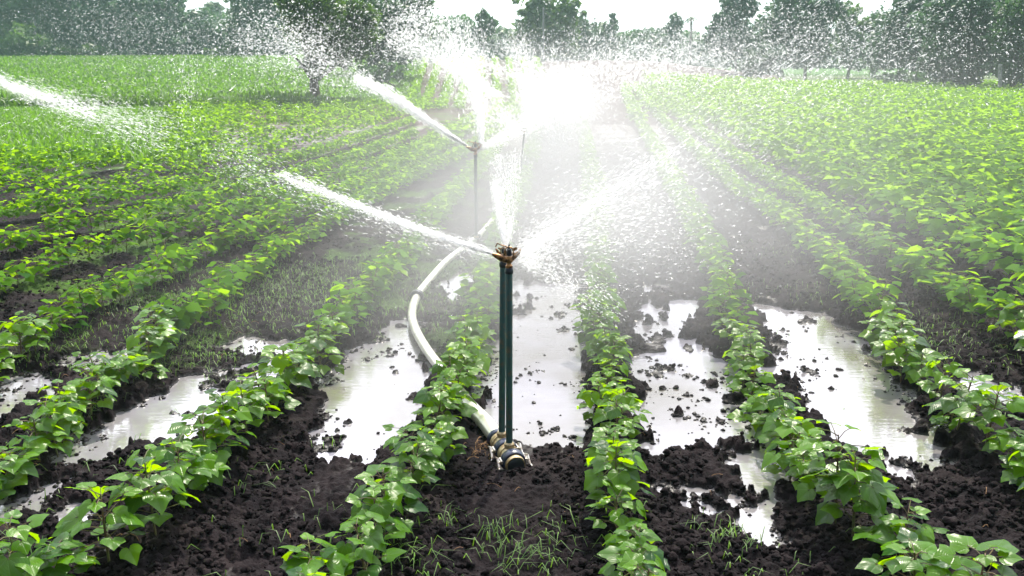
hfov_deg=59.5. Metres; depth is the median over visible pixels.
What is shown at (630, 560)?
cotton plant
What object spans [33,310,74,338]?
cotton plant
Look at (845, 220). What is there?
cotton plant
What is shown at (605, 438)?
cotton plant
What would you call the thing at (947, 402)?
cotton plant
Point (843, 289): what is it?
cotton plant
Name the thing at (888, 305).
cotton plant
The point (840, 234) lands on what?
cotton plant
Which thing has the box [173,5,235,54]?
tree
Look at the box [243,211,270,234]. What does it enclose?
cotton plant
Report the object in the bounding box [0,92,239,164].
bank grass
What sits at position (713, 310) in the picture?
cotton plant
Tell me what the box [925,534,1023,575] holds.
cotton plant
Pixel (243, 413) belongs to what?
cotton plant
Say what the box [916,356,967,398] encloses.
cotton plant
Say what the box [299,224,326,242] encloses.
cotton plant
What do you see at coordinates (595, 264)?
cotton plant
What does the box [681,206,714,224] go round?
cotton plant
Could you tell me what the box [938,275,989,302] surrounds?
cotton plant
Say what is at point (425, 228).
cotton plant
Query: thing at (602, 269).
cotton plant
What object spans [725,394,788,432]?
cotton plant
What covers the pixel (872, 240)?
cotton plant
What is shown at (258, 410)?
cotton plant
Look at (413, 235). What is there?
cotton plant
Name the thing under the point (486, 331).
cotton plant
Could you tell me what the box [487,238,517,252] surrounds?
cotton plant
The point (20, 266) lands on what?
cotton plant
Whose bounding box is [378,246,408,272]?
cotton plant
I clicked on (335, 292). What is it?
cotton plant
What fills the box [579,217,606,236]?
cotton plant
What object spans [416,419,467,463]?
cotton plant
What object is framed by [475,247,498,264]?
cotton plant
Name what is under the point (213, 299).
cotton plant
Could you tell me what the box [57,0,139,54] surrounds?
tree
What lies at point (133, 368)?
cotton plant
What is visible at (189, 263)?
cotton plant
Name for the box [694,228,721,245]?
cotton plant
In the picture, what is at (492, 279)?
cotton plant
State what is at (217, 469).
cotton plant
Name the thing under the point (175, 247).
cotton plant
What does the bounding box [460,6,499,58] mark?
tree
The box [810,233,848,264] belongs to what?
cotton plant
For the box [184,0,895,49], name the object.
sky
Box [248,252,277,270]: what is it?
cotton plant
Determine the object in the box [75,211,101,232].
cotton plant
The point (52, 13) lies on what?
tree
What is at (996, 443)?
cotton plant
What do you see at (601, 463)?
cotton plant
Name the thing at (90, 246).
cotton plant
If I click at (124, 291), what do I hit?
cotton plant
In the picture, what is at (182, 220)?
cotton plant
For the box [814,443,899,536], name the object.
cotton plant
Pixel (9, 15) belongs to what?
tree
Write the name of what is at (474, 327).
cotton plant
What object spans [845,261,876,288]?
cotton plant
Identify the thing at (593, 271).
cotton plant
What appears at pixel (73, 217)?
cotton plant
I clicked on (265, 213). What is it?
cotton plant
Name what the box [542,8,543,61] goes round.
post
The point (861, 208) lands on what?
cotton plant
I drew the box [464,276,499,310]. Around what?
cotton plant
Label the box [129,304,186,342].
cotton plant
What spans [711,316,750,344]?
cotton plant
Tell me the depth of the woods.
114.93 m
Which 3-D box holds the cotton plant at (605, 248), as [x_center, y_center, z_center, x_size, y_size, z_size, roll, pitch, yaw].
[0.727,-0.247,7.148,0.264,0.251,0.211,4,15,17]
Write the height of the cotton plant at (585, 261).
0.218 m
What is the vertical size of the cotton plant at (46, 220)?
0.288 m
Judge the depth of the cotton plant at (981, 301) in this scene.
5.38 m
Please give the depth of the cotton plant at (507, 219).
8.12 m
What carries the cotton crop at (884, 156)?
on the ground at (642, 209)
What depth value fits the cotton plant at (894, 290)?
5.42 m
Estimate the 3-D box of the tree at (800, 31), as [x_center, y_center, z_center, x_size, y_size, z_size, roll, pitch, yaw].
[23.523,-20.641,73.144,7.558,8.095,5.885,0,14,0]
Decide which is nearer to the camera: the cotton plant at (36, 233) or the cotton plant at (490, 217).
the cotton plant at (36, 233)
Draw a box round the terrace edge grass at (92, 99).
[0,89,375,108]
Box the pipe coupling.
[487,428,532,470]
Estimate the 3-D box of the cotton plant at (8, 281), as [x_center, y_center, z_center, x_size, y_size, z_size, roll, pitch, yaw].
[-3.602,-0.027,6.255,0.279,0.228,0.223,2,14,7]
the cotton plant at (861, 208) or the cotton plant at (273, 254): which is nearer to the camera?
the cotton plant at (273, 254)
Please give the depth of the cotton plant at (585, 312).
5.06 m
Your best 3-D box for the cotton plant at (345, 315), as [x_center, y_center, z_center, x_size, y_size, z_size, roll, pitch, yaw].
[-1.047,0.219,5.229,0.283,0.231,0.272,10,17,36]
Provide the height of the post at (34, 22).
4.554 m
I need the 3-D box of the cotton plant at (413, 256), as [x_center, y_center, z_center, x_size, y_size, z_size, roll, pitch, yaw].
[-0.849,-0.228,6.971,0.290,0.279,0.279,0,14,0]
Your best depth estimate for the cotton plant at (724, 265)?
6.41 m
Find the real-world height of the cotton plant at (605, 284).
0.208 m
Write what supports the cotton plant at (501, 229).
on the ground at (642, 209)
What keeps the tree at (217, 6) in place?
on the ground at (642, 209)
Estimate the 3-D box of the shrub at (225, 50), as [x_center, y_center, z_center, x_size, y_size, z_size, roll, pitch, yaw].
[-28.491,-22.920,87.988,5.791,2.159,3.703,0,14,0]
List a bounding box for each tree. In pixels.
[0,0,45,42]
[16,0,82,53]
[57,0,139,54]
[107,0,205,55]
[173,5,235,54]
[185,0,229,18]
[219,0,297,55]
[272,0,385,97]
[342,0,443,70]
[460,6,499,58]
[507,0,586,60]
[569,12,623,59]
[652,11,684,62]
[684,16,697,63]
[700,0,765,73]
[755,0,851,80]
[829,0,884,77]
[852,0,946,80]
[906,0,1008,86]
[976,0,1023,88]
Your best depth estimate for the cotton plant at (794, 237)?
7.76 m
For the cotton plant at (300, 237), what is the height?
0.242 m
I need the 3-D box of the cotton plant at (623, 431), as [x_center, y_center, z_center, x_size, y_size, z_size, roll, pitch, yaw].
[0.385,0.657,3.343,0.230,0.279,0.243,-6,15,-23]
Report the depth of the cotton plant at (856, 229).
7.91 m
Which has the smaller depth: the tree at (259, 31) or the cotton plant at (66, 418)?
the cotton plant at (66, 418)
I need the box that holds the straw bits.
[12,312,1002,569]
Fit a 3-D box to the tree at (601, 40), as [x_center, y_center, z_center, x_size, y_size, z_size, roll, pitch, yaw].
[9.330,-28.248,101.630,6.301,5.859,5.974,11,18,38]
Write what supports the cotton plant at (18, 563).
on the ground at (642, 209)
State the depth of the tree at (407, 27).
57.08 m
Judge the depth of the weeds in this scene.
5.21 m
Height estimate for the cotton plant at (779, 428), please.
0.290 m
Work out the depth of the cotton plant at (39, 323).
4.97 m
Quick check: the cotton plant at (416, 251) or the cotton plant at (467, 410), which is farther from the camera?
the cotton plant at (416, 251)
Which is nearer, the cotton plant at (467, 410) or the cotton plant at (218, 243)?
the cotton plant at (467, 410)
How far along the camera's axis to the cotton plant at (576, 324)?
5.47 m
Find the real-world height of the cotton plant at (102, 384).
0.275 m
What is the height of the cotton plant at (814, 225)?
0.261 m
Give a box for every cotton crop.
[0,124,1023,472]
[157,55,1023,149]
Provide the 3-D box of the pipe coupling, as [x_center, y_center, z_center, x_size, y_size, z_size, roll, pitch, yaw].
[-0.024,0.684,3.741,0.152,0.105,0.301,-4,14,-16]
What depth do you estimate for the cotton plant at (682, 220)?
8.55 m
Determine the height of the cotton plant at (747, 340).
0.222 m
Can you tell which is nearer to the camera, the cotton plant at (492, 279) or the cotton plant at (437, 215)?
the cotton plant at (492, 279)
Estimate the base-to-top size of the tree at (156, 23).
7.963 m
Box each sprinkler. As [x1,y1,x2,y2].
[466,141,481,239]
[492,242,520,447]
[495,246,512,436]
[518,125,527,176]
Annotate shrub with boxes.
[0,21,56,55]
[54,42,119,55]
[202,44,252,55]
[355,59,407,86]
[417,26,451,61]
[736,46,784,79]
[880,67,941,84]
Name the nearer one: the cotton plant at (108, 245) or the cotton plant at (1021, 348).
the cotton plant at (1021, 348)
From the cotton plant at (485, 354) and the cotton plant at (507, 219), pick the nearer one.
the cotton plant at (485, 354)
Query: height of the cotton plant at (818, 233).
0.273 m
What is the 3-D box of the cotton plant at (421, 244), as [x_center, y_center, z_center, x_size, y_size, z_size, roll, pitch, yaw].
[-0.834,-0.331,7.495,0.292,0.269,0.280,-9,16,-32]
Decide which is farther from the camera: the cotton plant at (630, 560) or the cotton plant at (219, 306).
the cotton plant at (219, 306)
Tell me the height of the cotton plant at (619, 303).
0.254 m
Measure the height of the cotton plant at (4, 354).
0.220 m
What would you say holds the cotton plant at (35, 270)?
on the ground at (642, 209)
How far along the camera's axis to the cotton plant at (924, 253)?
6.42 m
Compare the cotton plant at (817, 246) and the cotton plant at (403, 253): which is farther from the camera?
the cotton plant at (817, 246)
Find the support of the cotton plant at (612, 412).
on the ground at (642, 209)
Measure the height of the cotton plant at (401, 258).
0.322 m
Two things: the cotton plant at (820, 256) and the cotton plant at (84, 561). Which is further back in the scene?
the cotton plant at (820, 256)
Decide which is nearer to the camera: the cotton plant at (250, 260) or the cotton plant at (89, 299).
the cotton plant at (89, 299)
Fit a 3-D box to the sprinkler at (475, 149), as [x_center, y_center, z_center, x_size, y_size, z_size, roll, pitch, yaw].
[-0.341,-0.884,8.155,0.145,0.904,0.064,0,14,0]
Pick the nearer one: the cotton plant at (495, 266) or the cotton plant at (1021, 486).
the cotton plant at (1021, 486)
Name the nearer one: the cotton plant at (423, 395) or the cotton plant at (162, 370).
the cotton plant at (423, 395)
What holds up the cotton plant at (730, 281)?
on the ground at (642, 209)
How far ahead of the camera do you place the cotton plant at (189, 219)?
8.39 m
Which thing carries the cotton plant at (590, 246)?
on the ground at (642, 209)
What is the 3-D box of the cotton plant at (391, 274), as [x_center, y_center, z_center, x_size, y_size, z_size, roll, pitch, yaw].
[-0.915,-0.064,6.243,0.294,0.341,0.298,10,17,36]
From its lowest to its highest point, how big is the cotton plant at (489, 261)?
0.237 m
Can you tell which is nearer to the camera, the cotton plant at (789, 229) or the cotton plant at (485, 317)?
the cotton plant at (485, 317)
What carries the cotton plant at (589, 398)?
on the ground at (642, 209)
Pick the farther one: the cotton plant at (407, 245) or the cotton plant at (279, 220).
the cotton plant at (279, 220)
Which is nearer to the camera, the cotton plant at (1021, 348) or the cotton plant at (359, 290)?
the cotton plant at (1021, 348)
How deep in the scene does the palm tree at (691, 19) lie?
107.83 m
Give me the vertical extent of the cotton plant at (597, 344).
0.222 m
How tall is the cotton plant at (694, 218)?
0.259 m
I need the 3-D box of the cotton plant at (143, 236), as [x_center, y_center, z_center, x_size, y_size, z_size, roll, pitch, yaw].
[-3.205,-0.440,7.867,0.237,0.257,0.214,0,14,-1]
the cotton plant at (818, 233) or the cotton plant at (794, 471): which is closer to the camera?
the cotton plant at (794, 471)
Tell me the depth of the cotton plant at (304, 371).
4.23 m
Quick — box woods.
[0,12,905,70]
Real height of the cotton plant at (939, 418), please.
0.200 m
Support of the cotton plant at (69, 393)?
on the ground at (642, 209)
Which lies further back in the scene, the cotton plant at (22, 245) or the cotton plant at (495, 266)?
the cotton plant at (22, 245)
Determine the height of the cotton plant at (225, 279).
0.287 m
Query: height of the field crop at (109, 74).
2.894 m
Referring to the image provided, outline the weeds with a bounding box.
[0,233,1022,575]
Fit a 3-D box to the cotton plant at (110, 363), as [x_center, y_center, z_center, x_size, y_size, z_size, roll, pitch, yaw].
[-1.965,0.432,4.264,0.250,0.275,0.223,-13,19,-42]
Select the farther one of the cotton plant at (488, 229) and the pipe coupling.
the cotton plant at (488, 229)
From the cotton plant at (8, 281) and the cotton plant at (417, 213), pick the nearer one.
the cotton plant at (8, 281)
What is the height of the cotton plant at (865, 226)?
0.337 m
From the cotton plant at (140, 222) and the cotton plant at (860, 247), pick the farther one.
the cotton plant at (140, 222)
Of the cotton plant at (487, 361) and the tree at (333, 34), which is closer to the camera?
the cotton plant at (487, 361)
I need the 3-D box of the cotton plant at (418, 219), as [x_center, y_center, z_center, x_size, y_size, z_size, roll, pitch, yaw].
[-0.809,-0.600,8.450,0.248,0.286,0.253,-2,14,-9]
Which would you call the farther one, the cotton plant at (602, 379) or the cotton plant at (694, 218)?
the cotton plant at (694, 218)
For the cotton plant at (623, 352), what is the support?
on the ground at (642, 209)
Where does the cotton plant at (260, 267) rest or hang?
on the ground at (642, 209)
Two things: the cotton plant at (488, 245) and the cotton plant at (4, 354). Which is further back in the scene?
the cotton plant at (488, 245)
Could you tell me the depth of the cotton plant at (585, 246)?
7.44 m
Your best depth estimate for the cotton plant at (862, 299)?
5.57 m
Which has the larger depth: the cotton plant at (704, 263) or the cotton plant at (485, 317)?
the cotton plant at (704, 263)
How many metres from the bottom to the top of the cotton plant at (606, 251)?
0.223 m
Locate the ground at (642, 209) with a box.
[0,51,1023,575]
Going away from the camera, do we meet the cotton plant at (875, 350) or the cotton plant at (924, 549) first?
the cotton plant at (924, 549)
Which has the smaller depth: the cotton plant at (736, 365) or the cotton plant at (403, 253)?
the cotton plant at (736, 365)
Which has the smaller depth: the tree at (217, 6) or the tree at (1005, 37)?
the tree at (1005, 37)
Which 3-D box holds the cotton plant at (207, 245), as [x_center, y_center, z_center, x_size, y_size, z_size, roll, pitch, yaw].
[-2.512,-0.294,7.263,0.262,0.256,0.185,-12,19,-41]
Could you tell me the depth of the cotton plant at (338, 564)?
2.62 m
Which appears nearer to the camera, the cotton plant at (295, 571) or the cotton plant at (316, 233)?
the cotton plant at (295, 571)
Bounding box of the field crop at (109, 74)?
[0,54,421,104]
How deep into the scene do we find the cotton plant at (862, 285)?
5.74 m
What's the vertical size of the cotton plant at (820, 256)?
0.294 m
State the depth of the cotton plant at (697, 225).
7.88 m
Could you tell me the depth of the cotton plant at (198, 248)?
7.37 m
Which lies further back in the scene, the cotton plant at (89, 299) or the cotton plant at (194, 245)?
the cotton plant at (194, 245)
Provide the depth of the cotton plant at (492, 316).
5.45 m
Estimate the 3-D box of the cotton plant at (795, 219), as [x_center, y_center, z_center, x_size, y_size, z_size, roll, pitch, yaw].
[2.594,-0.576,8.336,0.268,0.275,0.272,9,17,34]
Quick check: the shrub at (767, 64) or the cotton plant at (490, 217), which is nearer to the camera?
the cotton plant at (490, 217)
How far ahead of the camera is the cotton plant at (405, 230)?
7.81 m
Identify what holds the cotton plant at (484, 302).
on the ground at (642, 209)
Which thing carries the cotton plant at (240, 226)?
on the ground at (642, 209)
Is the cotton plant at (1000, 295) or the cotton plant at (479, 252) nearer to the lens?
the cotton plant at (1000, 295)
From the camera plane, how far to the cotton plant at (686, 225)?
8.09 m
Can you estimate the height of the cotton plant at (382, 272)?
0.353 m
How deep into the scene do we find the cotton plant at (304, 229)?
7.88 m
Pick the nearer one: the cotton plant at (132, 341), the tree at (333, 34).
the cotton plant at (132, 341)
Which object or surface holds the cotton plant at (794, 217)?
on the ground at (642, 209)
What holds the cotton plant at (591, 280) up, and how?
on the ground at (642, 209)
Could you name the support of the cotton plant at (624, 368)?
on the ground at (642, 209)
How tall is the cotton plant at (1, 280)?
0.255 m
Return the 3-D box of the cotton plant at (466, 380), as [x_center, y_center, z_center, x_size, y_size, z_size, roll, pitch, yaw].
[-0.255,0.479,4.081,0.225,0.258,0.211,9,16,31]
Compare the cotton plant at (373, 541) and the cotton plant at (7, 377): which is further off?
the cotton plant at (7, 377)
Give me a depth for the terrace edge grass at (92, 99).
34.55 m
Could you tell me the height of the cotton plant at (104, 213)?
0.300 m
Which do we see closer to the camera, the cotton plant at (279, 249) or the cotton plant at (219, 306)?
the cotton plant at (219, 306)
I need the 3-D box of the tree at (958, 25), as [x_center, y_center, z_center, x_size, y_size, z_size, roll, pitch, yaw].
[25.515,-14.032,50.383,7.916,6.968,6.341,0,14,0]
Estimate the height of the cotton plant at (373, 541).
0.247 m
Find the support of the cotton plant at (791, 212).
on the ground at (642, 209)
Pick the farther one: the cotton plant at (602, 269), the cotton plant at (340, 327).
the cotton plant at (602, 269)
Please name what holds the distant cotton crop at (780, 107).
on the ground at (642, 209)
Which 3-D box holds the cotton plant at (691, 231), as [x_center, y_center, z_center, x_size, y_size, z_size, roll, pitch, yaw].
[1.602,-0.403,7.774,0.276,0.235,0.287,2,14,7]
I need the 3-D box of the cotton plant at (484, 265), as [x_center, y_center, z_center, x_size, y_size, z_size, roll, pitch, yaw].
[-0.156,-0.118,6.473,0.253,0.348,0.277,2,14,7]
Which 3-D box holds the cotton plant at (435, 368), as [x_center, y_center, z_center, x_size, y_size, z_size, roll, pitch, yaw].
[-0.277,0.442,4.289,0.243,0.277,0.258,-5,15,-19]
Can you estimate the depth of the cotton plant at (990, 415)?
3.62 m
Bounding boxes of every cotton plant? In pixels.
[0,224,26,255]
[0,271,16,294]
[0,277,6,292]
[0,316,49,359]
[0,338,24,368]
[0,361,9,380]
[0,446,46,499]
[0,509,74,575]
[1,258,34,287]
[2,232,31,251]
[2,412,66,460]
[12,310,54,351]
[15,225,46,247]
[18,395,83,457]
[19,253,49,278]
[21,531,99,575]
[31,252,67,276]
[33,214,61,240]
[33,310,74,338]
[37,379,96,438]
[38,298,88,327]
[41,240,76,268]
[42,228,80,267]
[44,210,77,237]
[47,482,152,565]
[55,201,86,234]
[57,363,117,414]
[59,280,100,320]
[69,274,112,313]
[69,351,128,398]
[72,233,106,260]
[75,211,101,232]
[86,275,119,310]
[92,205,118,229]
[98,228,125,255]
[98,350,149,384]
[103,269,137,304]
[105,444,199,534]
[110,218,140,252]
[112,263,151,297]
[126,326,176,359]
[126,349,169,380]
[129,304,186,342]
[133,309,180,355]
[135,223,157,247]
[136,212,170,243]
[136,259,173,290]
[139,429,211,507]
[141,246,182,280]
[141,292,202,329]
[152,235,194,277]
[157,220,180,241]
[163,213,193,237]
[165,448,230,490]
[167,406,246,463]
[168,247,196,271]
[173,242,202,262]
[173,291,212,332]
[176,212,199,236]
[189,213,211,231]
[189,236,215,260]
[189,284,233,327]
[192,240,217,257]
[193,388,256,450]
[195,281,228,316]
[199,269,237,298]
[203,223,234,255]
[205,261,245,287]
[210,226,241,252]
[211,274,243,301]
[219,377,279,433]
[221,216,255,248]
[228,259,261,288]
[234,225,260,242]
[235,363,290,410]
[236,214,269,239]
[237,252,271,282]
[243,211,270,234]
[243,368,300,421]
[244,253,267,281]
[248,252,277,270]
[252,205,283,232]
[252,235,284,265]
[258,343,314,399]
[262,233,294,262]
[263,207,287,230]
[269,219,305,254]
[272,233,299,257]
[275,338,319,377]
[276,349,321,386]
[278,531,353,575]
[282,226,302,244]
[285,566,326,575]
[287,223,317,246]
[288,319,342,357]
[297,330,343,377]
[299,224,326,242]
[300,221,325,237]
[305,210,332,233]
[309,304,358,336]
[312,310,350,346]
[316,210,342,231]
[322,294,370,326]
[330,276,373,319]
[330,281,374,312]
[335,511,406,575]
[345,482,411,557]
[351,464,428,533]
[352,259,392,303]
[357,268,386,302]
[364,255,403,294]
[374,255,407,280]
[377,436,443,484]
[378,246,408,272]
[382,242,416,274]
[382,424,448,483]
[385,240,420,268]
[394,232,427,257]
[395,238,421,267]
[397,238,422,258]
[401,229,423,243]
[403,233,423,248]
[407,384,462,435]
[410,204,442,237]
[412,221,433,241]
[413,208,446,241]
[414,209,436,230]
[416,372,477,426]
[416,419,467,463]
[429,349,481,398]
[430,364,480,411]
[437,336,486,379]
[444,315,484,350]
[446,340,490,374]
[452,329,493,376]
[453,267,495,303]
[458,308,494,338]
[458,319,496,354]
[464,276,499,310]
[464,294,499,317]
[468,267,499,293]
[471,301,499,322]
[472,267,499,288]
[473,248,499,274]
[474,260,498,277]
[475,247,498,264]
[477,252,499,267]
[482,221,509,235]
[482,233,513,254]
[487,216,516,232]
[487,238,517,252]
[489,220,517,242]
[490,213,517,235]
[491,213,516,225]
[493,210,521,233]
[493,230,512,243]
[571,294,619,342]
[572,304,607,329]
[576,283,615,313]
[576,371,625,419]
[579,211,595,228]
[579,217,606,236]
[582,252,605,270]
[582,329,631,357]
[583,238,608,255]
[583,297,620,339]
[584,214,616,231]
[584,256,618,278]
[584,265,616,289]
[584,271,617,290]
[584,424,637,467]
[584,426,641,488]
[584,440,655,513]
[585,241,603,258]
[585,480,647,545]
[587,221,607,236]
[587,232,610,244]
[587,243,618,264]
[587,262,615,277]
[587,323,632,366]
[587,335,632,373]
[587,368,626,403]
[588,234,609,244]
[588,289,626,314]
[589,249,611,266]
[589,281,616,305]
[591,206,614,229]
[592,349,629,387]
[592,395,643,443]
[593,385,651,427]
[597,541,664,575]
[600,521,669,575]
[619,551,666,575]
[675,203,707,224]
[677,209,709,228]
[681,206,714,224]
[681,228,712,246]
[683,219,714,239]
[686,219,713,241]
[687,212,706,228]
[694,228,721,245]
[694,248,724,277]
[695,243,722,271]
[696,229,727,253]
[698,242,722,261]
[698,285,737,312]
[699,242,724,258]
[705,287,743,319]
[707,260,735,284]
[708,273,734,293]
[709,250,733,276]
[709,271,736,297]
[710,269,752,317]
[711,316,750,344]
[716,302,759,330]
[722,336,763,365]
[724,350,763,389]
[725,364,776,397]
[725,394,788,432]
[728,324,759,347]
[732,329,770,366]
[746,386,797,420]
[751,383,801,445]
[757,405,825,454]
[761,422,824,479]
[775,209,802,236]
[776,205,802,222]
[780,210,806,229]
[783,448,827,495]
[784,220,817,236]
[790,224,824,245]
[791,218,820,239]
[793,226,831,252]
[793,229,820,257]
[797,420,894,522]
[807,237,835,256]
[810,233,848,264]
[813,244,839,255]
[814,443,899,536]
[815,243,849,275]
[819,247,858,287]
[820,252,851,275]
[820,255,869,288]
[825,212,850,231]
[829,250,862,286]
[832,200,867,228]
[832,273,880,311]
[835,206,865,239]
[835,269,878,304]
[841,215,876,242]
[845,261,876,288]
[846,219,867,246]
[847,286,880,318]
[849,275,902,317]
[852,219,892,250]
[853,497,948,573]
[855,527,981,575]
[856,227,887,255]
[858,318,894,349]
[863,236,895,261]
[865,231,894,254]
[866,299,914,337]
[871,316,919,361]
[871,328,942,382]
[872,229,909,267]
[872,319,930,367]
[886,244,918,271]
[890,249,922,278]
[899,247,949,284]
[901,239,954,288]
[902,352,938,390]
[910,264,942,293]
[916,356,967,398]
[917,262,979,295]
[923,368,1005,429]
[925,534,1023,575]
[930,395,973,432]
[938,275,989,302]
[942,275,988,314]
[950,280,992,319]
[950,382,1023,443]
[974,287,1017,330]
[982,427,1023,470]
[985,278,1023,336]
[987,292,1023,345]
[999,443,1023,489]
[1013,329,1023,348]
[1016,346,1023,350]
[1016,480,1023,491]
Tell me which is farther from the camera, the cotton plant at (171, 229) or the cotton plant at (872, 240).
the cotton plant at (171, 229)
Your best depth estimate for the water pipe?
5.55 m
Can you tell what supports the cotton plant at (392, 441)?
on the ground at (642, 209)
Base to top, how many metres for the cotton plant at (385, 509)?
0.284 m
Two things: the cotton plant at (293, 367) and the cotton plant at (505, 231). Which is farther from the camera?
the cotton plant at (505, 231)
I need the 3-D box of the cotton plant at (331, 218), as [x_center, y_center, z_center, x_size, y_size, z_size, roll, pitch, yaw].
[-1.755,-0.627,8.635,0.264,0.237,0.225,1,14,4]
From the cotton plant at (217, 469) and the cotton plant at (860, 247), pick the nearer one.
the cotton plant at (217, 469)
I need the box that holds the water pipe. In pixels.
[408,161,532,437]
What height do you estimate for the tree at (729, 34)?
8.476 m
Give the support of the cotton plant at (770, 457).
on the ground at (642, 209)
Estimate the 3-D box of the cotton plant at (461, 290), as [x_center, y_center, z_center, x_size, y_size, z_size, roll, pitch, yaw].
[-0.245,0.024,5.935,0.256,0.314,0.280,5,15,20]
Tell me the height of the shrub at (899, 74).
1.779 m
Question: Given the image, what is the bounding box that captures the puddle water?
[0,271,1023,547]
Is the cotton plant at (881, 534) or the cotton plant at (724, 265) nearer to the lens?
the cotton plant at (881, 534)
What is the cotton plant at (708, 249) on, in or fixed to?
on the ground at (642, 209)
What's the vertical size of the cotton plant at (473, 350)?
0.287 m
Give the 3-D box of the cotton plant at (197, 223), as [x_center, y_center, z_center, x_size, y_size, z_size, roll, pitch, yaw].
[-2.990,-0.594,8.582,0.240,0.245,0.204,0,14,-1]
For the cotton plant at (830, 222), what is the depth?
8.64 m
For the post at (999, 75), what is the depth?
45.67 m
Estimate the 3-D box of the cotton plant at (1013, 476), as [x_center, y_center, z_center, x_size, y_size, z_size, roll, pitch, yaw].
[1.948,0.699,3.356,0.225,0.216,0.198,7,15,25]
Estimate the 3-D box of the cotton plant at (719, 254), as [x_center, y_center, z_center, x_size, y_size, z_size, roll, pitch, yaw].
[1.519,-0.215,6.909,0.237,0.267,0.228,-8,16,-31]
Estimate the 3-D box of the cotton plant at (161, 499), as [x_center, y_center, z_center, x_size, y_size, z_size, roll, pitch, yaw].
[-1.218,0.712,3.008,0.255,0.344,0.277,11,17,37]
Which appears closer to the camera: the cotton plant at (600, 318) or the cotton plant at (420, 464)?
the cotton plant at (420, 464)
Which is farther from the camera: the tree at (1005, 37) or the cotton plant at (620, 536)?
the tree at (1005, 37)
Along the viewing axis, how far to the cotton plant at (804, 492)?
3.07 m
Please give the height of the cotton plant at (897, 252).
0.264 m
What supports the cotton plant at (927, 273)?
on the ground at (642, 209)
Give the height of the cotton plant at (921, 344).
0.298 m
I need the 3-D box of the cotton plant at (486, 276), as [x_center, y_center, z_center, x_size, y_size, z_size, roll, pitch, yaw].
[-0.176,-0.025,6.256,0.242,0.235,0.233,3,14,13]
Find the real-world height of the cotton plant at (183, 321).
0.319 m
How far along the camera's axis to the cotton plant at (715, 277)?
6.01 m
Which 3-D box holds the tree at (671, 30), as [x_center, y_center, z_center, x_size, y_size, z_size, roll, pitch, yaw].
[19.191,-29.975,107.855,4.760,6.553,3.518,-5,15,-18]
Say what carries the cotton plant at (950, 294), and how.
on the ground at (642, 209)
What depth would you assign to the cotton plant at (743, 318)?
5.32 m
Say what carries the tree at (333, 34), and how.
on the ground at (642, 209)
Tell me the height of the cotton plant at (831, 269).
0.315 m
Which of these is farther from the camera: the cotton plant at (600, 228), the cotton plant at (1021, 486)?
the cotton plant at (600, 228)
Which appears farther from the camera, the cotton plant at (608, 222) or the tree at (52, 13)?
the tree at (52, 13)
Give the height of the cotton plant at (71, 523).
0.356 m
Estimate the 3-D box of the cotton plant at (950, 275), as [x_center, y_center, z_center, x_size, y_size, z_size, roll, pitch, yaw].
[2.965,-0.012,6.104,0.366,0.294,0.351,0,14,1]
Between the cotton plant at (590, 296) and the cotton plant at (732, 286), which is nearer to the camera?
the cotton plant at (590, 296)
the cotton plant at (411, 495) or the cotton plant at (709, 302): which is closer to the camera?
the cotton plant at (411, 495)
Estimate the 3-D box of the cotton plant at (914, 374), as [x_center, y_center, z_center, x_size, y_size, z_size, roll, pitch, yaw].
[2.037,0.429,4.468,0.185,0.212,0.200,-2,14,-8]
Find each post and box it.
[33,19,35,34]
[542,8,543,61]
[998,64,1001,86]
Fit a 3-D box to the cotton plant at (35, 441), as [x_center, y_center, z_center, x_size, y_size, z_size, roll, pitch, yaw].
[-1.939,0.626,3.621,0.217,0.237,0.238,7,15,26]
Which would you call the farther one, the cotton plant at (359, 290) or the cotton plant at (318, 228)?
the cotton plant at (318, 228)
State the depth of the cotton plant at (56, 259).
6.81 m
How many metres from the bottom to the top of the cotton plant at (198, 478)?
0.299 m
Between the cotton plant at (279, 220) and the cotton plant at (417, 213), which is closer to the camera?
the cotton plant at (417, 213)
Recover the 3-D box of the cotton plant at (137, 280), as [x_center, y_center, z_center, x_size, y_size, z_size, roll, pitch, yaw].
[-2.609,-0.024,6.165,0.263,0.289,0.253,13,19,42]
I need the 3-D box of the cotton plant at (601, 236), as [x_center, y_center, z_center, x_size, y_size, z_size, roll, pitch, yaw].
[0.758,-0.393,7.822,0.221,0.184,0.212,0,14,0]
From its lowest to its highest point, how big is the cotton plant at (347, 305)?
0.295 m
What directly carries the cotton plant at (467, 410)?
on the ground at (642, 209)
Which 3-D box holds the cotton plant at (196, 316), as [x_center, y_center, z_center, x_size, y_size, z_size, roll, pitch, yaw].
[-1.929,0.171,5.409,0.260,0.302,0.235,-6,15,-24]
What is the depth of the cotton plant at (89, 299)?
5.53 m
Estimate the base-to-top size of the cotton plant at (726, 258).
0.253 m
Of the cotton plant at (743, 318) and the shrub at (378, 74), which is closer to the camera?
the cotton plant at (743, 318)
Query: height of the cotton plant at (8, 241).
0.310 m
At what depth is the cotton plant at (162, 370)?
4.57 m
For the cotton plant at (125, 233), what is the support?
on the ground at (642, 209)
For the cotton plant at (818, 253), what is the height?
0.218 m

